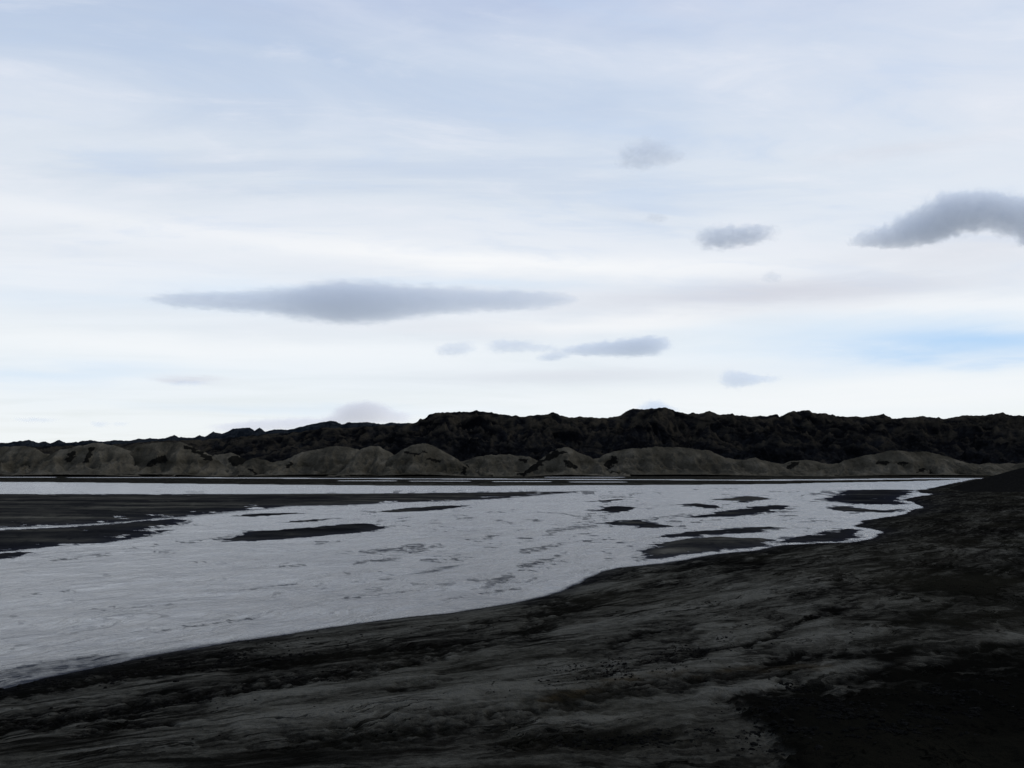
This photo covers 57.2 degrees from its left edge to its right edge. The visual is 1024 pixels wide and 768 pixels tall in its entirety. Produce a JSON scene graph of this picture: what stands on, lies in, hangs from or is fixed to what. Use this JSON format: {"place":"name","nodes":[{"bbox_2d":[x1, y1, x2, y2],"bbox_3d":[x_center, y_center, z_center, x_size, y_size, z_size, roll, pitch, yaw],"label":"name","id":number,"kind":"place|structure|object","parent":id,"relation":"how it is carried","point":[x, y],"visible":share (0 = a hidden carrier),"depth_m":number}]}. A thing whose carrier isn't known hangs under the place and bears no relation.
{"place":"outdoors","nodes":[
{"label":"outdoors","id":0,"kind":"place"},
{"bbox_2d":[0,446,78,475],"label":"sand dune","id":1,"kind":"structure","parent":0,"point":[13,459],"depth_m":938.22},
{"bbox_2d":[0,443,181,475],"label":"sand dune","id":2,"kind":"structure","parent":0,"point":[88,459],"depth_m":911.45},
{"bbox_2d":[60,442,238,475],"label":"sand dune","id":3,"kind":"structure","parent":0,"point":[167,458],"depth_m":928.03},
{"bbox_2d":[0,421,411,446],"bbox_3d":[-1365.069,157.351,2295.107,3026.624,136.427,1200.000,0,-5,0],"label":"hills","id":4,"kind":"structure","parent":0,"point":[239,432],"depth_m":2256.98},
{"bbox_2d":[182,453,250,475],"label":"sand dune","id":5,"kind":"structure","parent":0,"point":[232,462],"depth_m":957.26},
{"bbox_2d":[227,458,310,475],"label":"sand dune","id":6,"kind":"structure","parent":0,"point":[253,466],"depth_m":930.36},
{"bbox_2d":[245,446,394,475],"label":"sand dune","id":7,"kind":"structure","parent":0,"point":[332,460],"depth_m":941.19},
{"bbox_2d":[328,446,432,475],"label":"sand dune","id":8,"kind":"structure","parent":0,"point":[365,461],"depth_m":914.43},
{"bbox_2d":[343,443,489,476],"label":"sand dune","id":9,"kind":"structure","parent":0,"point":[424,459],"depth_m":910.44},
{"bbox_2d":[0,477,981,688],"bbox_3d":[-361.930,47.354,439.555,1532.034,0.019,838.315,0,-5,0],"label":"river water","id":10,"kind":"structure","parent":0,"point":[194,582],"depth_m":84.27},
{"bbox_2d":[440,454,567,475],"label":"sand dune","id":11,"kind":"structure","parent":0,"point":[500,464],"depth_m":951.85},
{"bbox_2d":[0,454,1015,475],"bbox_3d":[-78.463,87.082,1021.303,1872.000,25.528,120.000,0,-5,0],"label":"sand apron","id":12,"kind":"object","parent":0,"point":[1005,465],"visible":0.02,"depth_m":964.40},
{"bbox_2d":[0,476,1023,767],"bbox_3d":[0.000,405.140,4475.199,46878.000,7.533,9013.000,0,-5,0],"label":"ground","id":13,"kind":"structure","parent":0,"point":[950,560],"depth_m":34.15},
{"bbox_2d":[0,552,28,558],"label":"sandbar","id":14,"kind":"structure","parent":13,"relation":"on","point":[7,555],"depth_m":86.39},
{"bbox_2d":[0,519,185,551],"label":"sandbar","id":15,"kind":"structure","parent":13,"relation":"on","point":[16,539],"depth_m":110.78},
{"bbox_2d":[242,513,295,515],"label":"sandbar","id":16,"kind":"structure","parent":13,"relation":"on","point":[264,514],"depth_m":160.34},
{"bbox_2d":[0,492,566,527],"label":"sandbar","id":17,"kind":"structure","parent":13,"relation":"on","point":[19,510],"depth_m":208.07},
{"bbox_2d":[224,523,385,541],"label":"sandbar","id":18,"kind":"structure","parent":13,"relation":"on","point":[300,532],"depth_m":115.09},
{"bbox_2d":[291,519,326,521],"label":"sandbar","id":19,"kind":"structure","parent":13,"relation":"on","point":[308,520],"depth_m":142.27},
{"bbox_2d":[381,505,460,511],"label":"sandbar","id":20,"kind":"structure","parent":13,"relation":"on","point":[424,508],"depth_m":181.59},
{"bbox_2d":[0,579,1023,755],"bbox_3d":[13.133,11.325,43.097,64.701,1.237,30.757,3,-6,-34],"label":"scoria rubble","id":21,"kind":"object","parent":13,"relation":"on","point":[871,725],"visible":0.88,"depth_m":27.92},
{"bbox_2d":[599,506,634,511],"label":"sandbar","id":22,"kind":"structure","parent":13,"relation":"on","point":[614,509],"depth_m":180.75},
{"bbox_2d":[607,520,670,527],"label":"sandbar","id":23,"kind":"structure","parent":13,"relation":"on","point":[642,524],"depth_m":133.27},
{"bbox_2d":[688,503,718,507],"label":"sandbar","id":24,"kind":"structure","parent":13,"relation":"on","point":[703,505],"depth_m":199.09},
{"bbox_2d":[642,536,774,558],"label":"sandbar","id":25,"kind":"structure","parent":13,"relation":"on","point":[684,546],"depth_m":94.94},
{"bbox_2d":[661,527,777,536],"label":"sandbar","id":26,"kind":"structure","parent":13,"relation":"on","point":[730,531],"depth_m":116.80},
{"bbox_2d":[691,505,787,517],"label":"sandbar","id":27,"kind":"structure","parent":13,"relation":"on","point":[750,510],"depth_m":170.25},
{"bbox_2d":[716,496,767,501],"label":"sandbar","id":28,"kind":"structure","parent":13,"relation":"on","point":[745,498],"depth_m":244.53},
{"bbox_2d":[781,529,857,542],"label":"sandbar","id":29,"kind":"structure","parent":13,"relation":"on","point":[841,535],"depth_m":107.69},
{"bbox_2d":[828,506,897,512],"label":"sandbar","id":30,"kind":"structure","parent":13,"relation":"on","point":[844,508],"depth_m":179.99},
{"bbox_2d":[825,489,912,503],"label":"sandbar","id":31,"kind":"structure","parent":13,"relation":"on","point":[866,496],"depth_m":260.71},
{"bbox_2d":[0,0,1023,442],"label":"sky","id":32,"kind":"structure","parent":0,"point":[218,216]},
{"bbox_2d":[30,407,1023,464],"bbox_3d":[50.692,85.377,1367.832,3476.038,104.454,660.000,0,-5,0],"label":"lava hills","id":33,"kind":"structure","parent":0,"point":[997,438],"depth_m":1252.57},
{"bbox_2d":[493,447,631,475],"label":"sand dune","id":34,"kind":"structure","parent":0,"point":[564,461],"depth_m":909.91},
{"bbox_2d":[568,446,793,475],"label":"sand dune","id":35,"kind":"structure","parent":0,"point":[655,460],"depth_m":928.98},
{"bbox_2d":[697,457,831,475],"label":"sand dune","id":36,"kind":"structure","parent":0,"point":[753,465],"depth_m":922.08},
{"bbox_2d":[780,460,877,475],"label":"sand dune","id":37,"kind":"structure","parent":0,"point":[808,466],"depth_m":936.34},
{"bbox_2d":[823,450,996,475],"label":"sand dune","id":38,"kind":"structure","parent":0,"point":[892,462],"depth_m":919.98},
{"bbox_2d":[938,463,1008,475],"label":"sand dune","id":39,"kind":"structure","parent":0,"point":[992,467],"depth_m":944.22},
{"bbox_2d":[950,468,1023,491],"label":"gravel slope","id":40,"kind":"structure","parent":0,"point":[1011,481],"depth_m":320.00},
{"bbox_2d":[981,463,1023,475],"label":"sand dune","id":41,"kind":"structure","parent":0,"point":[1018,466],"depth_m":961.81}
]}

